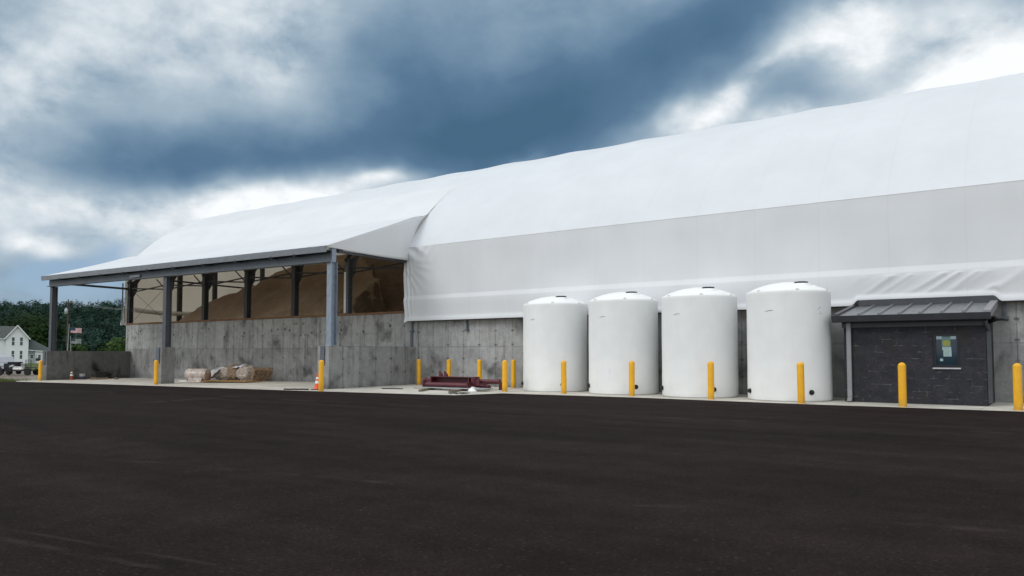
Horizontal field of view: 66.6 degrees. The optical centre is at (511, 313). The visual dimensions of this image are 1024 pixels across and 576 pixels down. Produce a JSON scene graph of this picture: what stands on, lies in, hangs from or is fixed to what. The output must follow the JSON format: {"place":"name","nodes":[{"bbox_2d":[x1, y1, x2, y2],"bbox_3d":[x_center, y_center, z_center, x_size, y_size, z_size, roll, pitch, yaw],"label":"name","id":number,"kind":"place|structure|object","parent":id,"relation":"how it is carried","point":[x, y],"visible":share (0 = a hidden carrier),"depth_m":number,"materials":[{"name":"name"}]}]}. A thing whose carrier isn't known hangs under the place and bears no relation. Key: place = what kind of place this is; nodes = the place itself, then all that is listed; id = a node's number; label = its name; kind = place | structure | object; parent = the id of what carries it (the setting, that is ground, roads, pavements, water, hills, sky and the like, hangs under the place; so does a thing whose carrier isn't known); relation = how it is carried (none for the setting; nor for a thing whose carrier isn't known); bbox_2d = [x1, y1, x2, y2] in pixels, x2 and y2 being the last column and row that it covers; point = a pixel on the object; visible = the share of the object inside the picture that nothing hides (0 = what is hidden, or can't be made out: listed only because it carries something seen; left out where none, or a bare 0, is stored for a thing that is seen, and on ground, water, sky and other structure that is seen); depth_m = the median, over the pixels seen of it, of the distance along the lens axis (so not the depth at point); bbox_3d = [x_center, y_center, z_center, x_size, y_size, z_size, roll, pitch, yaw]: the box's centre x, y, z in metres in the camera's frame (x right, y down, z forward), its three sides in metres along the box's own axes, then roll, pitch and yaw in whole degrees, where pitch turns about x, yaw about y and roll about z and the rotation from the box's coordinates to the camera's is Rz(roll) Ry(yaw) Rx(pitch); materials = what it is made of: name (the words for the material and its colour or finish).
{"place":"outdoors","nodes":[
{"label":"outdoors","id":0,"kind":"place"},
{"bbox_2d":[0,371,37,380],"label":"gravel drive","id":1,"kind":"structure","parent":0,"point":[14,375],"depth_m":72.20,"materials":[{"name":"grey gravel"}]},
{"bbox_2d":[0,356,24,373],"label":"pickup truck","id":2,"kind":"object","parent":1,"relation":"on","point":[5,359],"visible":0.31,"depth_m":81.08,"materials":[{"name":"paint"}]},
{"bbox_2d":[0,376,30,381],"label":"weeds","id":3,"kind":"object","parent":1,"relation":"on","point":[7,380],"visible":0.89,"depth_m":49.47,"materials":[{"name":"green plant"}]},
{"bbox_2d":[0,360,37,375],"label":"utility trailer","id":4,"kind":"object","parent":1,"relation":"on","point":[27,371],"visible":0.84,"depth_m":75.16,"materials":[{"name":"metal"}]},
{"bbox_2d":[4,362,22,369],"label":"equipment box","id":5,"kind":"object","parent":4,"relation":"on","point":[17,364],"visible":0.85,"depth_m":75.49,"materials":[{"name":"black metal"}]},
{"bbox_2d":[13,366,24,369],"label":"cargo roll","id":6,"kind":"object","parent":4,"relation":"on","point":[16,368],"visible":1,"depth_m":75.13,"materials":[{"name":"white plastic"}]},
{"bbox_2d":[284,388,308,389],"bbox_3d":[-9.256,3.228,33.460,1.152,0.060,0.221,0,-3,8],"label":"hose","id":7,"kind":"object","parent":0,"point":[295,389],"visible":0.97,"depth_m":33.46,"materials":[{"name":"rubber"}]},
{"bbox_2d":[449,392,468,393],"bbox_3d":[-1.997,3.050,30.068,0.817,0.082,0.698,-2,-4,36],"label":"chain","id":8,"kind":"object","parent":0,"point":[459,392],"visible":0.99,"depth_m":30.04,"materials":[{"name":"metal"}]},
{"bbox_2d":[472,382,501,389],"bbox_3d":[-1.101,3.086,33.484,1.359,0.340,0.619,-2,-4,34],"label":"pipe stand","id":9,"kind":"object","parent":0,"point":[484,385],"visible":0.55,"depth_m":33.30,"materials":[{"name":"red metal"}]},
{"bbox_2d":[0,382,1023,575],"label":"asphalt yard","id":10,"kind":"structure","parent":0,"point":[113,480],"depth_m":9.14,"materials":[{"name":"black asphalt"}]},
{"bbox_2d":[0,0,1023,317],"label":"sky","id":11,"kind":"structure","parent":0,"point":[125,125],"materials":[{"name":"blue"}]},
{"bbox_2d":[16,363,1023,411],"bbox_3d":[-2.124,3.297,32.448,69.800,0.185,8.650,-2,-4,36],"label":"concrete apron","id":12,"kind":"object","parent":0,"point":[415,388],"visible":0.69,"depth_m":32.91,"materials":[{"name":"grey concrete"}]},
{"bbox_2d":[0,325,47,363],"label":"farmhouse","id":13,"kind":"object","parent":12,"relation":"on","point":[17,344],"visible":0.88,"depth_m":172.31,"materials":[{"name":"white wood"}]},
{"bbox_2d":[11,337,14,345],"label":"window","id":14,"kind":"structure","parent":13,"relation":"in","point":[13,338],"depth_m":171.53,"materials":[{"name":"white glass"}]},
{"bbox_2d":[19,350,22,358],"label":"window","id":15,"kind":"structure","parent":13,"relation":"in","point":[20,351],"depth_m":172.13,"materials":[{"name":"white glass"}]},
{"bbox_2d":[0,306,70,348],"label":"tree","id":16,"kind":"object","parent":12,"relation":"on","point":[32,327],"visible":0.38,"depth_m":201.71,"materials":[{"name":"green plant"}]},
{"bbox_2d":[38,360,42,380],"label":"bollard","id":17,"kind":"object","parent":12,"relation":"on","point":[40,370],"visible":1,"depth_m":49.36,"materials":[{"name":"yellow plastic"}]},
{"bbox_2d":[61,299,72,350],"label":"utility pole","id":18,"kind":"object","parent":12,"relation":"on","point":[67,310],"visible":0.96,"depth_m":149.91,"materials":[{"name":"brown wood"}]},
{"bbox_2d":[67,370,75,379],"bbox_3d":[-28.777,3.965,50.962,0.361,0.668,0.361,-2,-3,29],"label":"traffic cone","id":19,"kind":"object","parent":12,"relation":"on","point":[71,376],"visible":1,"depth_m":50.88,"materials":[{"name":"orange plastic"}]},
{"bbox_2d":[68,344,92,350],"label":"tree","id":20,"kind":"object","parent":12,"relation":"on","point":[81,347],"visible":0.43,"depth_m":228.59,"materials":[{"name":"green plant"}]},
{"bbox_2d":[79,374,85,379],"bbox_3d":[-28.457,4.142,51.648,0.320,0.380,0.280,-1,-3,19],"label":"bucket box","id":21,"kind":"object","parent":12,"relation":"on","point":[82,376],"visible":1,"depth_m":51.55,"materials":[{"name":"grey plastic"}]},
{"bbox_2d":[79,342,97,350],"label":"tree","id":22,"kind":"object","parent":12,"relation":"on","point":[94,345],"visible":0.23,"depth_m":233.63,"materials":[{"name":"green plant"}]},
{"bbox_2d":[90,377,107,378],"bbox_3d":[-27.492,4.270,51.940,1.020,0.115,1.200,2,-3,-29],"label":"wooden pallet","id":23,"kind":"object","parent":12,"relation":"on","point":[98,377],"visible":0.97,"depth_m":51.48,"materials":[{"name":"brown wood"}]},
{"bbox_2d":[94,372,106,376],"bbox_3d":[-27.390,4.029,51.929,0.680,0.360,0.920,2,-3,-32],"label":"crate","id":24,"kind":"object","parent":23,"relation":"on","point":[100,374],"visible":0.94,"depth_m":51.58,"materials":[{"name":"plastic"}]},
{"bbox_2d":[91,341,109,350],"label":"tree","id":25,"kind":"object","parent":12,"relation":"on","point":[100,344],"visible":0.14,"depth_m":214.57,"materials":[{"name":"green plant"}]},
{"bbox_2d":[95,342,108,350],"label":"tree","id":26,"kind":"object","parent":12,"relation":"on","point":[102,349],"visible":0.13,"depth_m":209.93,"materials":[{"name":"green plant"}]},
{"bbox_2d":[106,334,125,350],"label":"tree","id":27,"kind":"object","parent":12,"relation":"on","point":[116,345],"visible":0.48,"depth_m":197.66,"materials":[{"name":"green plant"}]},
{"bbox_2d":[153,360,158,384],"bbox_3d":[-18.743,3.071,41.083,0.240,1.293,0.240,0,-3,0],"label":"bollard","id":28,"kind":"object","parent":12,"relation":"on","point":[156,364],"visible":1,"depth_m":41.00,"materials":[{"name":"yellow plastic"}]},
{"bbox_2d":[184,368,210,381],"bbox_3d":[-18.129,3.524,44.799,1.300,0.780,1.037,0,-3,8],"label":"wrapped roll","id":29,"kind":"object","parent":12,"relation":"on","point":[195,375],"visible":0.94,"depth_m":44.58,"materials":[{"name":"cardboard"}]},
{"bbox_2d":[211,367,220,377],"bbox_3d":[-18.750,3.684,48.157,2.301,0.822,1.302,-2,-3,30],"label":"plastic sheeting","id":30,"kind":"object","parent":12,"relation":"on","point":[214,371],"visible":0.27,"depth_m":47.51,"materials":[{"name":"white plastic"}]},
{"bbox_2d":[213,366,229,379],"bbox_3d":[-17.634,3.658,47.994,1.298,0.914,0.956,-1,-3,26],"label":"insulation bale","id":31,"kind":"object","parent":12,"relation":"on","point":[221,374],"visible":0.52,"depth_m":47.60,"materials":[{"name":"plastic"}]},
{"bbox_2d":[201,380,262,381],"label":"plywood sheets","id":32,"kind":"object","parent":12,"relation":"on","point":[230,381],"visible":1,"depth_m":44.14,"materials":[{"name":"wood"}]},
{"bbox_2d":[227,364,241,379],"bbox_3d":[-16.581,3.555,47.091,1.036,1.058,0.950,-2,-3,32],"label":"insulation bale","id":33,"kind":"object","parent":12,"relation":"on","point":[231,373],"visible":0.45,"depth_m":46.75},
{"bbox_2d":[236,365,256,380],"bbox_3d":[-15.667,3.522,46.315,1.400,1.005,1.009,-3,-4,42],"label":"insulation bale","id":34,"kind":"object","parent":12,"relation":"on","point":[244,372],"visible":0.61,"depth_m":45.84,"materials":[{"name":"plastic"}]},
{"bbox_2d":[251,367,272,380],"bbox_3d":[-14.549,3.499,45.374,1.100,0.771,0.628,2,-4,-39],"label":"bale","id":35,"kind":"object","parent":12,"relation":"on","point":[262,374],"visible":1,"depth_m":45.23},
{"bbox_2d":[180,254,403,320],"bbox_3d":[0.457,-1.685,58.306,51.144,10.198,35.080,-2,-4,36],"label":"salt pile","id":36,"kind":"object","parent":12,"relation":"on","point":[377,290],"visible":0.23,"depth_m":49.87,"materials":[{"name":"brown sand"}]},
{"bbox_2d":[311,373,318,389],"bbox_3d":[-8.381,2.910,33.595,0.380,0.703,0.380,-1,-3,26],"label":"traffic cone","id":37,"kind":"object","parent":12,"relation":"on","point":[316,383],"visible":0.82,"depth_m":33.50,"materials":[{"name":"plastic"}]},
{"bbox_2d":[318,360,323,390],"bbox_3d":[-7.927,2.557,32.419,0.240,1.293,0.240,-1,-3,23],"label":"bollard","id":38,"kind":"object","parent":12,"relation":"on","point":[321,377],"visible":1,"depth_m":32.33,"materials":[{"name":"yellow plastic"}]},
{"bbox_2d":[417,359,420,384],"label":"bollard","id":39,"kind":"object","parent":12,"relation":"on","point":[418,371],"visible":0.99,"depth_m":38.81,"materials":[{"name":"yellow plastic"}]},
{"bbox_2d":[418,388,435,391],"bbox_3d":[-3.540,3.220,33.627,0.130,0.085,3.568,0,-3,7],"label":"timber","id":40,"kind":"object","parent":12,"relation":"on","point":[424,389],"visible":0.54,"depth_m":32.63,"materials":[{"name":"wood"}]},
{"bbox_2d":[419,387,492,389],"bbox_3d":[-2.407,3.128,33.003,3.400,0.035,0.700,-2,-4,33],"label":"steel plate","id":41,"kind":"object","parent":40,"relation":"on","point":[457,388],"visible":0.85,"depth_m":32.60,"materials":[{"name":"silver metal"}]},
{"bbox_2d":[422,381,471,387],"bbox_3d":[-2.792,3.012,33.253,2.430,0.260,0.300,-2,-4,33],"label":"steel roller","id":42,"kind":"object","parent":41,"relation":"on","point":[446,384],"visible":0.88,"depth_m":33.15,"materials":[{"name":"red metal"}]},
{"bbox_2d":[423,371,500,385],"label":"steel beam","id":43,"kind":"structure","parent":41,"relation":"on","point":[476,381],"depth_m":33.52,"materials":[{"name":"red metal"}]},
{"bbox_2d":[447,359,450,375],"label":"bollard","id":44,"kind":"object","parent":12,"relation":"on","point":[449,367],"visible":0.65,"depth_m":37.70,"materials":[{"name":"yellow plastic"}]},
{"bbox_2d":[448,389,468,392],"bbox_3d":[-2.091,3.175,32.746,0.130,0.085,3.798,-1,-3,11],"label":"timber","id":45,"kind":"object","parent":12,"relation":"on","point":[456,390],"visible":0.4,"depth_m":31.83,"materials":[{"name":"wood"}]},
{"bbox_2d":[477,359,481,378],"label":"bollard","id":46,"kind":"object","parent":12,"relation":"on","point":[479,367],"visible":0.69,"depth_m":36.58,"materials":[{"name":"yellow plastic"}]},
{"bbox_2d":[502,360,507,391],"bbox_3d":[-0.297,2.530,31.893,0.240,1.293,0.240,-2,-4,26],"label":"bollard","id":47,"kind":"object","parent":12,"relation":"on","point":[504,375],"visible":1,"depth_m":31.80,"materials":[{"name":"yellow plastic"}]},
{"bbox_2d":[511,359,515,387],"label":"bollard","id":48,"kind":"object","parent":12,"relation":"on","point":[513,373],"visible":1,"depth_m":35.44,"materials":[{"name":"yellow plastic"}]},
{"bbox_2d":[41,72,1023,402],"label":"storage building","id":49,"kind":"structure","parent":12,"relation":"on","point":[913,194],"depth_m":34.47,"materials":[{"name":"fabric"}]},
{"bbox_2d":[521,296,587,391],"bbox_3d":[1.829,1.240,32.970,2.722,3.975,2.722,-2,-4,36],"label":"storage tank","id":50,"kind":"object","parent":12,"relation":"on","point":[554,331],"visible":0.94,"depth_m":31.81,"materials":[{"name":"plastic"}]},
{"bbox_2d":[561,360,566,393],"bbox_3d":[2.010,2.447,30.269,0.240,1.293,0.240,-1,-3,20],"label":"bollard","id":51,"kind":"object","parent":12,"relation":"on","point":[563,378],"visible":1,"depth_m":30.18,"materials":[{"name":"yellow plastic"}]},
{"bbox_2d":[587,291,658,394],"bbox_3d":[4.381,1.124,30.718,2.722,3.975,2.722,-2,-4,33],"label":"storage tank","id":52,"kind":"object","parent":12,"relation":"on","point":[623,329],"visible":0.98,"depth_m":29.56,"materials":[{"name":"plastic"}]},
{"bbox_2d":[629,361,634,395],"bbox_3d":[4.381,2.358,28.527,0.240,1.293,0.240,-1,-3,16],"label":"bollard","id":53,"kind":"object","parent":12,"relation":"on","point":[631,378],"visible":0.96,"depth_m":28.44,"materials":[{"name":"yellow plastic"}]},
{"bbox_2d":[660,287,738,397],"bbox_3d":[6.874,1.016,28.607,2.722,3.975,2.722,-2,-4,38],"label":"storage tank","id":54,"kind":"object","parent":12,"relation":"on","point":[699,328],"visible":0.98,"depth_m":27.45,"materials":[{"name":"plastic"}]},
{"bbox_2d":[707,361,713,399],"bbox_3d":[6.767,2.256,26.542,0.240,1.293,0.240,-1,-3,28],"label":"bollard","id":55,"kind":"object","parent":12,"relation":"on","point":[710,367],"visible":1,"depth_m":26.45,"materials":[{"name":"yellow plastic"}]},
{"bbox_2d":[746,281,832,401],"bbox_3d":[9.401,0.908,26.508,2.722,3.975,2.722,-2,-4,35],"label":"storage tank","id":56,"kind":"object","parent":12,"relation":"on","point":[788,326],"visible":0.98,"depth_m":25.36,"materials":[{"name":"plastic"}]},
{"bbox_2d":[797,362,804,403],"bbox_3d":[8.996,2.141,24.297,0.240,1.293,0.240,2,-4,-35],"label":"bollard","id":57,"kind":"object","parent":12,"relation":"on","point":[800,384],"visible":1,"depth_m":24.21,"materials":[{"name":"yellow plastic"}]},
{"bbox_2d":[898,362,906,406],"bbox_3d":[11.401,2.063,22.785,0.240,1.293,0.240,-1,-3,18],"label":"bollard","id":58,"kind":"object","parent":12,"relation":"on","point":[902,392],"visible":1,"depth_m":22.70,"materials":[{"name":"yellow plastic"}]},
{"bbox_2d":[831,295,998,405],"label":"block building","id":59,"kind":"structure","parent":12,"relation":"on","point":[883,338],"depth_m":24.15,"materials":[{"name":"brick"}]},
{"bbox_2d":[942,337,950,346],"bbox_3d":[13.175,0.841,23.672,0.234,0.295,0.004,-2,-4,36],"label":"notice","id":60,"kind":"object","parent":59,"relation":"attached to","point":[946,341],"visible":1,"depth_m":23.67,"materials":[{"name":"yellow paper"}]},
{"bbox_2d":[932,333,960,368],"bbox_3d":[13.163,1.119,23.632,0.750,1.095,0.135,-2,-4,36],"label":"window","id":61,"kind":"structure","parent":59,"relation":"in","point":[949,362],"depth_m":23.64,"materials":[{"name":"blue glass"}]},
{"bbox_2d":[943,350,951,355],"bbox_3d":[13.198,1.191,23.640,0.215,0.193,0.002,-2,-4,36],"label":"notice","id":62,"kind":"object","parent":61,"relation":"attached to","point":[947,352],"visible":1,"depth_m":23.64,"materials":[{"name":"paper"}]},
{"bbox_2d":[988,316,1007,323],"bbox_3d":[14.341,0.175,23.108,0.272,0.246,0.589,2,-3,-30],"label":"wall lamp","id":63,"kind":"object","parent":59,"relation":"attached to","point":[993,319],"visible":0.9,"depth_m":23.01,"materials":[{"name":"black plastic"}]},
{"bbox_2d":[1012,363,1023,410],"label":"bollard","id":64,"kind":"object","parent":12,"relation":"on","point":[1017,387],"visible":1,"depth_m":21.26,"materials":[{"name":"yellow plastic"}]},
{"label":"flagpole","id":65,"kind":"object","parent":12,"relation":"on","visible":0},
{"bbox_2d":[71,338,80,343],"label":"flag","id":66,"kind":"object","parent":65,"relation":"attached to","point":[75,341],"visible":1,"depth_m":140.10,"materials":[{"name":"white fabric"}]},
{"bbox_2d":[71,328,81,333],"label":"flag","id":67,"kind":"object","parent":65,"relation":"attached to","point":[76,330],"visible":1,"depth_m":140.23,"materials":[{"name":"fabric"}]},
{"bbox_3d":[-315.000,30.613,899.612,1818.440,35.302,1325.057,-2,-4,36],"label":"hill","id":68,"kind":"structure","parent":0,"visible":0},
{"bbox_2d":[0,298,125,350],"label":"hill woods","id":69,"kind":"object","parent":68,"relation":"on","point":[93,317],"visible":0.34,"depth_m":459.07,"materials":[{"name":"green plant"}]}
]}

